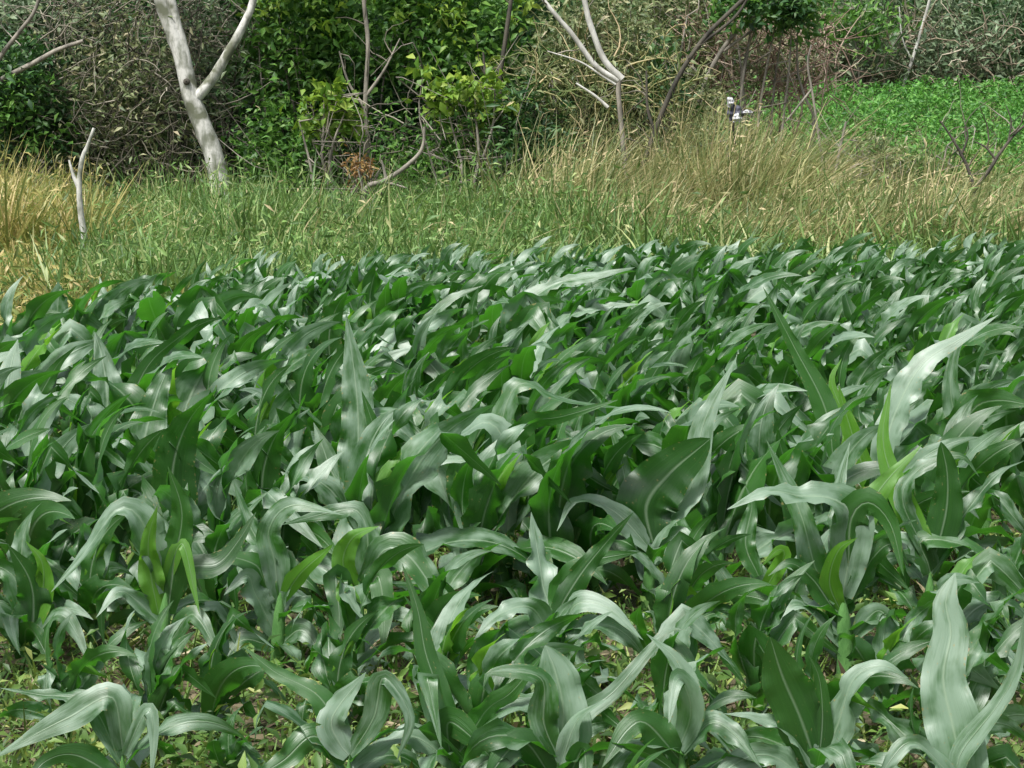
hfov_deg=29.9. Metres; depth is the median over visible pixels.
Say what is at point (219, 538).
maize plant
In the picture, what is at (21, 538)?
maize plant
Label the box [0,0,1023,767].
ground
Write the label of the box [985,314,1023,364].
maize plant
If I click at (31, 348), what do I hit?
maize plant
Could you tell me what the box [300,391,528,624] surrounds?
maize plant
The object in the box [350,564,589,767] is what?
maize plant
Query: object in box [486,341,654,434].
maize plant
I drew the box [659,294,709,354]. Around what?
maize plant
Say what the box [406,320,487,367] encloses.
maize plant
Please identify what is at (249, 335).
maize plant
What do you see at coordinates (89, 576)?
maize plant
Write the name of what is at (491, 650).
maize plant
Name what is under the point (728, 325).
maize plant
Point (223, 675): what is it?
maize plant
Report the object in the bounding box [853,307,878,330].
maize plant
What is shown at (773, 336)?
maize plant
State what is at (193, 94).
pale tree
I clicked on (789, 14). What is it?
overhanging tree
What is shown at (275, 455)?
maize plant
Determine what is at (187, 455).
maize plant
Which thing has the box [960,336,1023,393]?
maize plant
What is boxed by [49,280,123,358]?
maize plant
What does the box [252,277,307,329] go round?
maize plant
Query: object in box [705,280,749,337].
maize plant
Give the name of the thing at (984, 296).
maize plant
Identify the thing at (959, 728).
maize plant
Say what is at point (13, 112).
shrub
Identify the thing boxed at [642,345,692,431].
maize plant
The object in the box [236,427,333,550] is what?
maize plant
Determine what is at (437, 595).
maize plant
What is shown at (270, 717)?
weeds
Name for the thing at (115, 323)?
maize plant
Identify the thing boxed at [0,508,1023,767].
leaf litter
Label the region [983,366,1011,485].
maize plant
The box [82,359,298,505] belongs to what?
maize plant
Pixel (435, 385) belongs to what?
maize plant
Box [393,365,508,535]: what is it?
maize plant
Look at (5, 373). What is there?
maize plant
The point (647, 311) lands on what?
maize plant
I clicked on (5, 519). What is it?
maize plant
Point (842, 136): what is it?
pale stick
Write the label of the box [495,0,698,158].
shrub
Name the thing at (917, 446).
maize plant
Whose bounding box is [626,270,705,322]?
maize plant
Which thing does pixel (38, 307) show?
maize plant
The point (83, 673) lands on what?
maize plant
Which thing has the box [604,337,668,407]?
maize plant
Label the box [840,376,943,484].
maize plant
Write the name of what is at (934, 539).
maize plant
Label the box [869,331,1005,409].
maize plant
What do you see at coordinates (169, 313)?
maize plant
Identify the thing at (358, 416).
maize plant
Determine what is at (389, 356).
maize plant
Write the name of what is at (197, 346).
maize plant
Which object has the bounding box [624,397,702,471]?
maize plant
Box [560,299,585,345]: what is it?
maize plant
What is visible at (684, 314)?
maize plant
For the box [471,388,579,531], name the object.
maize plant
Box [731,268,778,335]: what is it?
maize plant
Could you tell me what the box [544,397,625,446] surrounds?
maize plant
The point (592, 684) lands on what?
maize plant
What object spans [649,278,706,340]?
maize plant
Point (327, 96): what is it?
lime sapling
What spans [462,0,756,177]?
twig thicket
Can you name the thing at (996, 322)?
maize plant
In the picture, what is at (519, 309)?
maize plant
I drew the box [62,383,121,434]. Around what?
maize plant
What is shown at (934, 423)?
maize plant
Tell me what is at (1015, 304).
maize plant
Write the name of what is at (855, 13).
shrub
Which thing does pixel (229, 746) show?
maize plant
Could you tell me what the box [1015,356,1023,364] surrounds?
maize plant
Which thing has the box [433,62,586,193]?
strap leaf shrub
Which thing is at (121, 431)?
maize plant
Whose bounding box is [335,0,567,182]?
broadleaf tree
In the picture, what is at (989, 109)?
short grass
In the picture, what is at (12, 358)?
maize plant
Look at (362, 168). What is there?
rusty fern
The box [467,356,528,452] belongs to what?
maize plant
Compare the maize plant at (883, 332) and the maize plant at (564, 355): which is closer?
the maize plant at (564, 355)
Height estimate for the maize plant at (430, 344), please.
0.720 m
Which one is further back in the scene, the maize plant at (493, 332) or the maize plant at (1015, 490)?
the maize plant at (493, 332)
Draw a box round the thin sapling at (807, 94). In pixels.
[786,45,823,163]
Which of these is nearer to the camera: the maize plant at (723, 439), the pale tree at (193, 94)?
the maize plant at (723, 439)
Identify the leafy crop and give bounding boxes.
[630,74,1023,180]
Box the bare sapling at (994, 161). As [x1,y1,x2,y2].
[939,70,1023,200]
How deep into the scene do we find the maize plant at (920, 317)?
10.68 m
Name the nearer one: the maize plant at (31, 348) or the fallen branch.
the maize plant at (31, 348)
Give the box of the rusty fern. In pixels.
[271,87,389,203]
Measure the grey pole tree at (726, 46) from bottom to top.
4.007 m
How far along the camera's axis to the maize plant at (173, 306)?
11.58 m
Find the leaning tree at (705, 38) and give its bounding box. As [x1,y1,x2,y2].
[607,0,747,180]
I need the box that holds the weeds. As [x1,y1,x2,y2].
[0,337,1023,767]
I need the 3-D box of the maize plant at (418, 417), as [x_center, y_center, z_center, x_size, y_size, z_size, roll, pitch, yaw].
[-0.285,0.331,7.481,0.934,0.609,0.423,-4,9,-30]
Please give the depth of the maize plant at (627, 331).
10.19 m
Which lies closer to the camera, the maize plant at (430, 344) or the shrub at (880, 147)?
the maize plant at (430, 344)
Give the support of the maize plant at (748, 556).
on the ground at (500, 600)
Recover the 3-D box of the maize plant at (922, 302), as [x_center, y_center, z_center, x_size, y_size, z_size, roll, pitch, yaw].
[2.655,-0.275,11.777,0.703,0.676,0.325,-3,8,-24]
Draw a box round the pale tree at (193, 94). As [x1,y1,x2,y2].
[154,0,256,198]
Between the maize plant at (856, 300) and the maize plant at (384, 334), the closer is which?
the maize plant at (384, 334)
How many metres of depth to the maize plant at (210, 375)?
8.08 m
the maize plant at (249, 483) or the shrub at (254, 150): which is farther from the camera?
the shrub at (254, 150)
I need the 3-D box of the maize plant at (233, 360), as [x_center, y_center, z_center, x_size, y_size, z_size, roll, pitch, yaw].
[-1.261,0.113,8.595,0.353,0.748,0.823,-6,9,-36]
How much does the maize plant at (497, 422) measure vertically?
0.777 m
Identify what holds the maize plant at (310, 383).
on the ground at (500, 600)
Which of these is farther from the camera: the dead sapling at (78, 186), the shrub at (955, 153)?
the shrub at (955, 153)
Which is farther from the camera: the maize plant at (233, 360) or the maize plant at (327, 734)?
the maize plant at (233, 360)
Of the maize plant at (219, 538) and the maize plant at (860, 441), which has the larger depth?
the maize plant at (860, 441)
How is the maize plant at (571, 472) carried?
on the ground at (500, 600)
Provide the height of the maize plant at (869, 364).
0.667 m
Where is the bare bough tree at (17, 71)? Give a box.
[0,0,83,81]
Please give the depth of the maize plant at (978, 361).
8.60 m
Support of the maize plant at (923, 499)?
on the ground at (500, 600)
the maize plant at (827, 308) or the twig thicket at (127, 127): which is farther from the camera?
the twig thicket at (127, 127)
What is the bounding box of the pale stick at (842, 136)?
[833,121,861,184]
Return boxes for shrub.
[0,0,138,186]
[0,0,213,188]
[0,7,112,187]
[181,79,343,203]
[218,46,511,194]
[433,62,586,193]
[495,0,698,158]
[555,0,741,136]
[632,30,768,145]
[637,88,805,176]
[729,0,888,98]
[790,98,944,189]
[795,0,941,98]
[814,0,931,101]
[844,0,980,98]
[892,111,1023,192]
[897,0,1023,100]
[950,0,1023,99]
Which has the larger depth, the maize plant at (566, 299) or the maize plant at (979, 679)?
the maize plant at (566, 299)
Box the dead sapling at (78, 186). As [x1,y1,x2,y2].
[68,128,94,250]
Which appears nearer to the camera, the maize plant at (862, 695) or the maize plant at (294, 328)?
the maize plant at (862, 695)
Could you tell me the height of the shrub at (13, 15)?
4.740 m
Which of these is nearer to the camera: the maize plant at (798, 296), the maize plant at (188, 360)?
the maize plant at (188, 360)
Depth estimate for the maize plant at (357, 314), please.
11.22 m
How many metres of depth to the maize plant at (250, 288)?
11.24 m
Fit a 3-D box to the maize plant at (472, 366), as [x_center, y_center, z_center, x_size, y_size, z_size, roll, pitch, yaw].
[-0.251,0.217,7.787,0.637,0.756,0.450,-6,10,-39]
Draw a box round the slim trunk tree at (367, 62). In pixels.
[337,0,407,186]
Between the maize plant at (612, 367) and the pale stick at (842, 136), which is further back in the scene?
the pale stick at (842, 136)
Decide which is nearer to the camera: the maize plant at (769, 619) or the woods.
the maize plant at (769, 619)
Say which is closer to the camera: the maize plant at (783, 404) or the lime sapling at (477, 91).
the maize plant at (783, 404)
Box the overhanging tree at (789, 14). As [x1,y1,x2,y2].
[701,0,849,163]
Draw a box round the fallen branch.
[361,127,425,204]
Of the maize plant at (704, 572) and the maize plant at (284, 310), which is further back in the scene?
the maize plant at (284, 310)
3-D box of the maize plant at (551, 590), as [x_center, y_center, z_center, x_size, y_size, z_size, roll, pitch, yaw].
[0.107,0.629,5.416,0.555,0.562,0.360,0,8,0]
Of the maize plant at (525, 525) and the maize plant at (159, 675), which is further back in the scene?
the maize plant at (525, 525)
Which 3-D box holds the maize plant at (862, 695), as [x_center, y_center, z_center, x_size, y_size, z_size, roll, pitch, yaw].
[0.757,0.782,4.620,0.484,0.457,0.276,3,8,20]
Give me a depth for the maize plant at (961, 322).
9.64 m
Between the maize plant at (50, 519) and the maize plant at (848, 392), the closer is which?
the maize plant at (50, 519)
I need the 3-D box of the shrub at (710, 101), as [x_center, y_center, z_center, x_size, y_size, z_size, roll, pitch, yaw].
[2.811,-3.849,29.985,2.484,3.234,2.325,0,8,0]
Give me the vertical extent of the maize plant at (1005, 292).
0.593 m
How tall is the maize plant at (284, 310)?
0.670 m
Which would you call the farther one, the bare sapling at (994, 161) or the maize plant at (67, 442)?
the bare sapling at (994, 161)
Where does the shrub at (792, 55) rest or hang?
on the ground at (500, 600)
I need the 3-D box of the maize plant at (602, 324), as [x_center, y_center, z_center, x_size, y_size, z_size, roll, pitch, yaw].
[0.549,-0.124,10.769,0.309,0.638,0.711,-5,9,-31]
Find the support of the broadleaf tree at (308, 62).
on the ground at (500, 600)
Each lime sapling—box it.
[279,56,376,205]
[371,35,532,199]
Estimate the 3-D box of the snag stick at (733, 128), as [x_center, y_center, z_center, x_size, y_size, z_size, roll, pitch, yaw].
[3.163,-2.993,27.041,0.238,2.106,0.048,0,8,0]
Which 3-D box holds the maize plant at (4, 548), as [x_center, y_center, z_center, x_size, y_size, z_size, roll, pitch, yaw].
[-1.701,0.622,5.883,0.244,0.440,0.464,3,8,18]
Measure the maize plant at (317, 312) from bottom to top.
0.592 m
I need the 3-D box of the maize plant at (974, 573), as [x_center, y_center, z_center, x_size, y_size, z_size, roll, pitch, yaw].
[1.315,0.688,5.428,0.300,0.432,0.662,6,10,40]
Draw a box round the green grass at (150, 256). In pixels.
[0,138,1023,322]
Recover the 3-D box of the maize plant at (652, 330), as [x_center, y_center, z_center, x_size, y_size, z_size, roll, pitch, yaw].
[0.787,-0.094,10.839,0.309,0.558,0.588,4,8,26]
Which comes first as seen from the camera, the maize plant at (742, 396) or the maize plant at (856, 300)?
the maize plant at (742, 396)
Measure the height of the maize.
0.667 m
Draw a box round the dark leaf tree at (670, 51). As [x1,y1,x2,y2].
[600,0,722,161]
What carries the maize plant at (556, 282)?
on the ground at (500, 600)
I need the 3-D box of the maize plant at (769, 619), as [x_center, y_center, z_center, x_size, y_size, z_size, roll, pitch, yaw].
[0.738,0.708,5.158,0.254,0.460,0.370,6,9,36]
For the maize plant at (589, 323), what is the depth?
11.60 m
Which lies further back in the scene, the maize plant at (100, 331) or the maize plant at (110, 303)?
the maize plant at (110, 303)
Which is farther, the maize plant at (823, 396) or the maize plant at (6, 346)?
the maize plant at (6, 346)
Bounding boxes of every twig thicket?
[0,0,307,204]
[117,0,301,196]
[228,57,628,207]
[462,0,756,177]
[723,0,1023,101]
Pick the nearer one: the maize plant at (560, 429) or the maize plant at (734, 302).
the maize plant at (560, 429)
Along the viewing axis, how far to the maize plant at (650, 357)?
9.22 m
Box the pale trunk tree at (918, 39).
[899,0,930,90]
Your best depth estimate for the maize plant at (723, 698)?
4.63 m
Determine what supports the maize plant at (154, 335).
on the ground at (500, 600)
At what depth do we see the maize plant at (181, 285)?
12.55 m
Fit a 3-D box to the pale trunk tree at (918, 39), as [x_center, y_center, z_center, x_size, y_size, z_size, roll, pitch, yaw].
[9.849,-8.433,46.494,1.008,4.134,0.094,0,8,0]
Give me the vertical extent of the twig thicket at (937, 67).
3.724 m
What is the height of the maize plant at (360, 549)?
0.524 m
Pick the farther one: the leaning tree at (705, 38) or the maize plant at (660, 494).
the leaning tree at (705, 38)
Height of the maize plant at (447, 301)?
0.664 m
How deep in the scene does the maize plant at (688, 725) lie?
4.34 m
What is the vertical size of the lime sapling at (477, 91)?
2.981 m
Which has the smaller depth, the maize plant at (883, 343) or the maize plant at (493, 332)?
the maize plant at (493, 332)
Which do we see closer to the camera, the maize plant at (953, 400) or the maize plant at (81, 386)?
the maize plant at (953, 400)
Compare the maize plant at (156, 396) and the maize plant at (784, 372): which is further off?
the maize plant at (784, 372)
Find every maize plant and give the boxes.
[0,276,71,342]
[0,340,24,366]
[0,340,75,436]
[0,351,45,377]
[0,356,105,456]
[0,366,22,440]
[0,370,65,439]
[0,393,70,481]
[0,395,66,490]
[0,396,109,560]
[0,424,71,582]
[0,428,49,465]
[0,504,92,637]
[0,517,19,701]
[0,541,86,672]
[0,542,8,553]
[0,612,146,746]
[0,682,257,767]
[2,313,106,410]
[6,315,65,421]
[6,435,127,569]
[11,324,43,369]
[20,319,92,390]
[32,394,152,548]
[38,408,247,620]
[44,361,84,437]
[46,324,196,423]
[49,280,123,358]
[51,283,152,393]
[51,467,255,685]
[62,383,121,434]
[65,319,111,393]
[66,515,149,647]
[68,327,137,395]
[71,406,163,517]
[72,358,240,520]
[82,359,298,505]
[85,279,150,357]
[85,330,177,397]
[92,318,142,340]
[96,291,138,329]
[109,273,179,333]
[119,600,215,739]
[125,426,334,599]
[131,317,218,372]
[133,300,174,352]
[135,285,171,330]
[135,299,178,351]
[135,343,223,392]
[136,606,288,739]
[137,285,260,349]
[141,390,284,518]
[147,311,167,337]
[151,315,172,339]
[162,273,193,325]
[185,491,297,639]
[190,310,256,371]
[198,380,259,518]
[201,331,300,437]
[203,333,276,498]
[206,706,265,767]
[207,283,268,314]
[211,343,283,389]
[213,481,342,677]
[217,318,281,367]
[218,280,262,325]
[219,304,323,364]
[228,365,321,503]
[236,282,292,328]
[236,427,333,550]
[237,409,308,531]
[240,346,390,430]
[241,321,339,437]
[243,646,465,767]
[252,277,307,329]
[254,312,339,375]
[260,438,343,609]
[266,293,319,365]
[266,373,451,539]
[268,325,324,389]
[280,314,397,576]
[282,500,497,658]
[286,284,366,373]
[289,292,329,358]
[289,337,373,425]
[295,285,343,315]
[296,611,379,724]
[299,398,420,535]
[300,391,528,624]
[302,543,433,677]
[307,290,404,373]
[317,300,376,359]
[328,308,465,366]
[337,266,435,322]
[337,389,485,524]
[340,337,386,369]
[350,261,390,303]
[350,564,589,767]
[354,307,414,356]
[355,282,370,326]
[357,325,410,386]
[371,358,435,401]
[375,273,487,331]
[378,613,586,767]
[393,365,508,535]
[397,299,410,313]
[401,542,503,664]
[402,353,517,406]
[403,312,470,387]
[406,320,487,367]
[408,573,498,724]
[412,347,514,518]
[412,399,530,551]
[415,271,460,312]
[415,286,480,344]
[417,366,457,400]
[428,269,499,346]
[429,312,482,346]
[430,272,511,331]
[434,335,507,390]
[438,418,606,614]
[442,377,616,596]
[454,315,489,348]
[456,318,533,384]
[457,512,649,676]
[460,628,683,767]
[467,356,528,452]
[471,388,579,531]
[479,291,570,345]
[484,312,601,405]
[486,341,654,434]
[488,317,574,347]
[491,357,590,437]
[497,326,623,407]
[499,282,515,320]
[500,267,637,326]
[508,404,670,585]
[509,400,581,540]
[516,277,525,294]
[522,406,637,584]
[525,658,638,764]
[527,273,579,337]
[527,596,617,714]
[530,325,585,439]
[530,433,659,594]
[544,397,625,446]
[551,279,611,314]
[552,293,559,317]
[557,359,735,618]
[559,286,639,344]
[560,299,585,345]
[560,361,662,468]
[570,336,641,424]
[574,327,615,371]
[583,341,689,390]
[590,306,625,365]
[591,282,674,345]
[592,634,766,767]
[594,308,646,376]
[601,275,666,324]
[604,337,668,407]
[606,361,687,439]
[608,302,648,348]
[611,294,672,330]
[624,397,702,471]
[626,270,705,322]
[627,738,677,767]
[629,318,678,350]
[629,512,767,641]
[630,528,770,659]
[630,601,746,715]
[640,316,733,409]
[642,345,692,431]
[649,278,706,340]
[658,329,711,406]
[658,647,755,767]
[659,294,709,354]
[661,378,796,541]
[664,300,731,368]
[668,323,771,405]
[673,395,876,582]
[684,409,760,529]
[685,372,813,430]
[689,310,747,364]
[689,331,777,403]
[690,276,747,326]
[693,268,801,336]
[702,486,811,627]
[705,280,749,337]
[710,304,777,352]
[714,301,790,363]
[718,637,907,767]
[725,561,840,726]
[727,441,920,673]
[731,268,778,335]
[741,382,828,464]
[744,322,795,363]
[744,612,930,767]
[747,383,839,569]
[753,336,818,382]
[754,266,819,333]
[762,271,848,329]
[763,287,851,457]
[764,396,882,611]
[771,323,877,434]
[774,313,840,352]
[775,393,891,592]
[789,279,859,321]
[790,520,917,660]
[791,384,870,445]
[794,296,827,348]
[795,323,806,339]
[796,324,890,384]
[817,328,891,391]
[827,289,855,324]
[828,434,978,606]
[835,600,933,739]
[836,295,886,385]
[838,270,945,348]
[838,315,997,488]
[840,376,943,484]
[844,300,901,356]
[846,317,905,383]
[851,285,895,327]
[851,367,893,423]
[852,377,923,447]
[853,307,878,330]
[861,281,976,385]
[865,618,1023,767]
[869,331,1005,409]
[870,341,910,407]
[877,385,1022,630]
[881,573,1023,767]
[890,424,1023,589]
[899,280,953,342]
[908,383,982,453]
[909,292,965,344]
[912,405,1002,556]
[912,547,1023,693]
[913,324,988,370]
[913,356,965,423]
[917,282,948,332]
[927,379,1015,510]
[931,312,1022,392]
[938,320,1023,536]
[942,295,1023,352]
[943,395,1023,560]
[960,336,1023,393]
[966,280,1022,318]
[969,274,1023,365]
[969,588,1023,699]
[972,320,1002,369]
[974,339,992,385]
[979,294,1014,374]
[983,361,1023,510]
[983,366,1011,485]
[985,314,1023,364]
[987,531,1023,630]
[990,284,1016,305]
[1007,424,1023,552]
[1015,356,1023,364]
[1018,326,1023,356]
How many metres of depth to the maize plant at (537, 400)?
7.49 m
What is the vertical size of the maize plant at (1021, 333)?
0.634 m
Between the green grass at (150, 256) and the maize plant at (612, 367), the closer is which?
the maize plant at (612, 367)
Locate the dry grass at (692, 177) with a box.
[87,55,1023,259]
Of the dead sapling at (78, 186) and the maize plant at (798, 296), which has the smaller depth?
the maize plant at (798, 296)
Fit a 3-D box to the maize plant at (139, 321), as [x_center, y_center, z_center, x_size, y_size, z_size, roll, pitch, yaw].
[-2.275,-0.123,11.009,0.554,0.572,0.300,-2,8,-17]
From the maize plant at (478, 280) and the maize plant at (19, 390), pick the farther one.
the maize plant at (478, 280)
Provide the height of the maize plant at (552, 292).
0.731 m
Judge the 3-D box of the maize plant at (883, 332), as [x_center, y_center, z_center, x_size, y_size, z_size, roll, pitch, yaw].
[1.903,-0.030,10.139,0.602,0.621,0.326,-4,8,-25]
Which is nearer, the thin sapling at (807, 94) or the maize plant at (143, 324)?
the maize plant at (143, 324)
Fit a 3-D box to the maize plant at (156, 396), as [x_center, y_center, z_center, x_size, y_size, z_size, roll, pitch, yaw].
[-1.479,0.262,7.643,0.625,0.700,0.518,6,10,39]
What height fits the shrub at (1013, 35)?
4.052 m
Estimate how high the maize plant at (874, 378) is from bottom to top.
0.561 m
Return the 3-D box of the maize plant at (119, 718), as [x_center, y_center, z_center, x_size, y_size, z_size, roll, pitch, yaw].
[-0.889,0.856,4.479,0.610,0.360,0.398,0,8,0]
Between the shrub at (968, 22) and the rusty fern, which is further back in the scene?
the shrub at (968, 22)
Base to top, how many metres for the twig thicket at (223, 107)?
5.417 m
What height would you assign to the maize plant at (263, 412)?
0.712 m
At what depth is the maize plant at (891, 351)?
9.66 m
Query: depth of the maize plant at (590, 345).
9.23 m
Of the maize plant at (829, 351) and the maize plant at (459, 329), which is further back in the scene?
the maize plant at (459, 329)
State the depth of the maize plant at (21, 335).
9.55 m
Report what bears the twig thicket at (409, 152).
on the ground at (500, 600)
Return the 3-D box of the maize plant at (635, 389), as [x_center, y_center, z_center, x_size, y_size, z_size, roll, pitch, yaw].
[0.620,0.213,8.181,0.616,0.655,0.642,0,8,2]
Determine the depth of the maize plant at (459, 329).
10.59 m
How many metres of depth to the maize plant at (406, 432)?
7.22 m
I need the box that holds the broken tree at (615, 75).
[542,0,659,177]
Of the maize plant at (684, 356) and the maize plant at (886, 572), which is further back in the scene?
the maize plant at (684, 356)
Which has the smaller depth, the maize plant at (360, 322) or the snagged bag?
the maize plant at (360, 322)
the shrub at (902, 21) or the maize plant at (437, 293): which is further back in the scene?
the shrub at (902, 21)
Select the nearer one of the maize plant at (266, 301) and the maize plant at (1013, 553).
the maize plant at (1013, 553)
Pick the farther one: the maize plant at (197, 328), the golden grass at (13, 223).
the golden grass at (13, 223)
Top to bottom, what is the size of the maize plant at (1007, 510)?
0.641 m
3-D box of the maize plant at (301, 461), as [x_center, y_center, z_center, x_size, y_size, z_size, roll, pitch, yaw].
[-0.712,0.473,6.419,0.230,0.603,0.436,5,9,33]
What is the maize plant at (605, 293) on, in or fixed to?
on the ground at (500, 600)
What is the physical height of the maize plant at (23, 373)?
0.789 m
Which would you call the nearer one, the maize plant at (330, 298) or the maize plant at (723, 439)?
the maize plant at (723, 439)
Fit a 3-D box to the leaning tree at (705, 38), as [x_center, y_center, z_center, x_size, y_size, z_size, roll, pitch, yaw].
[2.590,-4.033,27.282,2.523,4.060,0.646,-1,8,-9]
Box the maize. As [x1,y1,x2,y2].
[99,232,1023,351]
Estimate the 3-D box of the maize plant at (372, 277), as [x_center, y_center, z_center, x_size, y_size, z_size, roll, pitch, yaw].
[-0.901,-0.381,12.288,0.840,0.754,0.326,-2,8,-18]
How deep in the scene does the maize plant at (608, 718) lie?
4.61 m
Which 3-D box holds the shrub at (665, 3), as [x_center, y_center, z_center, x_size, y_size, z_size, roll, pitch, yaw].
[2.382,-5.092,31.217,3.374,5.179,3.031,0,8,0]
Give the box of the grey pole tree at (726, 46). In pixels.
[689,3,767,132]
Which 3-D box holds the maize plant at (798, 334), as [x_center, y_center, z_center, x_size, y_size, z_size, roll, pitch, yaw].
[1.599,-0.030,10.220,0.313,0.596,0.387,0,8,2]
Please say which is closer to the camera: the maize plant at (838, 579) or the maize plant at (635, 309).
the maize plant at (838, 579)
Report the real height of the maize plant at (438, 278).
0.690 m
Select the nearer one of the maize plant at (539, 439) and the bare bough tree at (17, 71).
the maize plant at (539, 439)
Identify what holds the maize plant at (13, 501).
on the ground at (500, 600)
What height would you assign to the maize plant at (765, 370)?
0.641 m
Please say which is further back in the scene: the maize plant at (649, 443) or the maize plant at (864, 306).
the maize plant at (864, 306)
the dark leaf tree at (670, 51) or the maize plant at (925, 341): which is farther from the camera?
the dark leaf tree at (670, 51)
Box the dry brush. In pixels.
[638,0,895,150]
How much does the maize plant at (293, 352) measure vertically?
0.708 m
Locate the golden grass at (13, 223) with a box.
[0,129,218,326]
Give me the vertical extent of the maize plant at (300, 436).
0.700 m
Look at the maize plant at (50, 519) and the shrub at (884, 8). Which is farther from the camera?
the shrub at (884, 8)
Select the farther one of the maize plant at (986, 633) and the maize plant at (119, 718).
the maize plant at (986, 633)
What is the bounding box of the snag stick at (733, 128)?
[729,96,736,164]
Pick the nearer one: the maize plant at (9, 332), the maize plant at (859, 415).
the maize plant at (859, 415)
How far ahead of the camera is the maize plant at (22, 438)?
6.58 m
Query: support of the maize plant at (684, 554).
on the ground at (500, 600)
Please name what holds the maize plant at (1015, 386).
on the ground at (500, 600)
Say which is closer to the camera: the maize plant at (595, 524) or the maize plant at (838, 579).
the maize plant at (838, 579)
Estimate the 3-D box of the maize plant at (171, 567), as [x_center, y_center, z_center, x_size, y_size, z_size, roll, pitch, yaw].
[-0.994,0.561,5.521,0.431,0.672,0.485,4,9,30]
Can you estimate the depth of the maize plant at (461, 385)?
9.02 m
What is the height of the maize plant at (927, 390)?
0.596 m
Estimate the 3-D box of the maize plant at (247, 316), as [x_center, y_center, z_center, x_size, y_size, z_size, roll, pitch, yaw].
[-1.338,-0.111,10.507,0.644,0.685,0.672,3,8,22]
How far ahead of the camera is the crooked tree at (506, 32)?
28.56 m
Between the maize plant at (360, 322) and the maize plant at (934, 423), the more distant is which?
the maize plant at (360, 322)
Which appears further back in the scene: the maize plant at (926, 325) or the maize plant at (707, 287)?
the maize plant at (707, 287)
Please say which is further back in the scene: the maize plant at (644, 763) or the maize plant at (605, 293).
the maize plant at (605, 293)
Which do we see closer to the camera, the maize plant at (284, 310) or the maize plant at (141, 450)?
the maize plant at (141, 450)
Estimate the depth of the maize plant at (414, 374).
8.11 m
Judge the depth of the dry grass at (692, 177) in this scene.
25.05 m
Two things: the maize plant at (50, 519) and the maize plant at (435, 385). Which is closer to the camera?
the maize plant at (50, 519)
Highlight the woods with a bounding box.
[0,0,1023,198]
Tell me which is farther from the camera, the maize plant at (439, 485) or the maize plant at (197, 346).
the maize plant at (197, 346)
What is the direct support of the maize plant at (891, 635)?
on the ground at (500, 600)
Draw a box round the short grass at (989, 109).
[491,91,1023,187]
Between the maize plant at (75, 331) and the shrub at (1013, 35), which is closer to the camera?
the maize plant at (75, 331)
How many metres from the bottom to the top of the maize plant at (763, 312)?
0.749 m
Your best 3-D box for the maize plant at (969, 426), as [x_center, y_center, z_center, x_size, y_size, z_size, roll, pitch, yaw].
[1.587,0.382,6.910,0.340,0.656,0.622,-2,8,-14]
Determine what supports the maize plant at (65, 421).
on the ground at (500, 600)
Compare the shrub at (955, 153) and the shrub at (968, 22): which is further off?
the shrub at (968, 22)
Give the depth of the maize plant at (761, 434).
6.88 m
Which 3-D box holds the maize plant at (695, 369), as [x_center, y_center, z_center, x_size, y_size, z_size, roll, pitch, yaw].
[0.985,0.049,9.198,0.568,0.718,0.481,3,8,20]
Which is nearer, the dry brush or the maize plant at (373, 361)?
the maize plant at (373, 361)
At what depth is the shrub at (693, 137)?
27.25 m
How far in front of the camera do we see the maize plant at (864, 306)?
10.78 m
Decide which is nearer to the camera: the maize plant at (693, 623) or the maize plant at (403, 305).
the maize plant at (693, 623)
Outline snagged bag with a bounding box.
[726,97,751,121]
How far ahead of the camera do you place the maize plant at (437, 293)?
12.74 m
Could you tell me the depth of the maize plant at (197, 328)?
9.03 m
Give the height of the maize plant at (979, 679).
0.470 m
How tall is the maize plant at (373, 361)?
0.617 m
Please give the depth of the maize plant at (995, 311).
11.36 m
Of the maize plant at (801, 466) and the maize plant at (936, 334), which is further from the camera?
the maize plant at (936, 334)
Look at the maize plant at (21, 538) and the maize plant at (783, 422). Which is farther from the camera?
the maize plant at (783, 422)
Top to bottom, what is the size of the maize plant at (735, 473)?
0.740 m
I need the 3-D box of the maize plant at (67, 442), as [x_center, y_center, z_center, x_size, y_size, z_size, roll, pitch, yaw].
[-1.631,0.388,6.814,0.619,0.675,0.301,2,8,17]
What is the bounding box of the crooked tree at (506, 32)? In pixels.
[472,0,555,169]
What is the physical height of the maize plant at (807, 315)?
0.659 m
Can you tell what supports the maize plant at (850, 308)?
on the ground at (500, 600)
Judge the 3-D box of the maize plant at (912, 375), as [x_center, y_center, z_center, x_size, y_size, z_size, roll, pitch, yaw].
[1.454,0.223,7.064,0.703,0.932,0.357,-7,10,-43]
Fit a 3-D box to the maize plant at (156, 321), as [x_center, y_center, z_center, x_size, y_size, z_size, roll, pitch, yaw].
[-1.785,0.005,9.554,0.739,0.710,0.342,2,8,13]
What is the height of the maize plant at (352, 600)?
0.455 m
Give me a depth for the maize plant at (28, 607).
5.64 m
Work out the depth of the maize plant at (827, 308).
11.18 m
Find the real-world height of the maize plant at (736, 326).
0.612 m
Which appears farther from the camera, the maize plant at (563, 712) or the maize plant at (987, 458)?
the maize plant at (987, 458)
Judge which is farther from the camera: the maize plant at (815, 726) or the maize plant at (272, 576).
the maize plant at (272, 576)
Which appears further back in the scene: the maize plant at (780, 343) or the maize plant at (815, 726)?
the maize plant at (780, 343)
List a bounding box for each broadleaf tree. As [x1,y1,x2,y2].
[199,0,407,199]
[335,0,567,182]
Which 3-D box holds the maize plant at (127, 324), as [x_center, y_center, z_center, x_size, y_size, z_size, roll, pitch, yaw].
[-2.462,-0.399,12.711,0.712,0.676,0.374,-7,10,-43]
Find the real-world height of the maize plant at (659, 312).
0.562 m
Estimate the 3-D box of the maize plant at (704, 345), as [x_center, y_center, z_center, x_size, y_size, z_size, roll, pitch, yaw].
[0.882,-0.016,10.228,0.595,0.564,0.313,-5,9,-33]

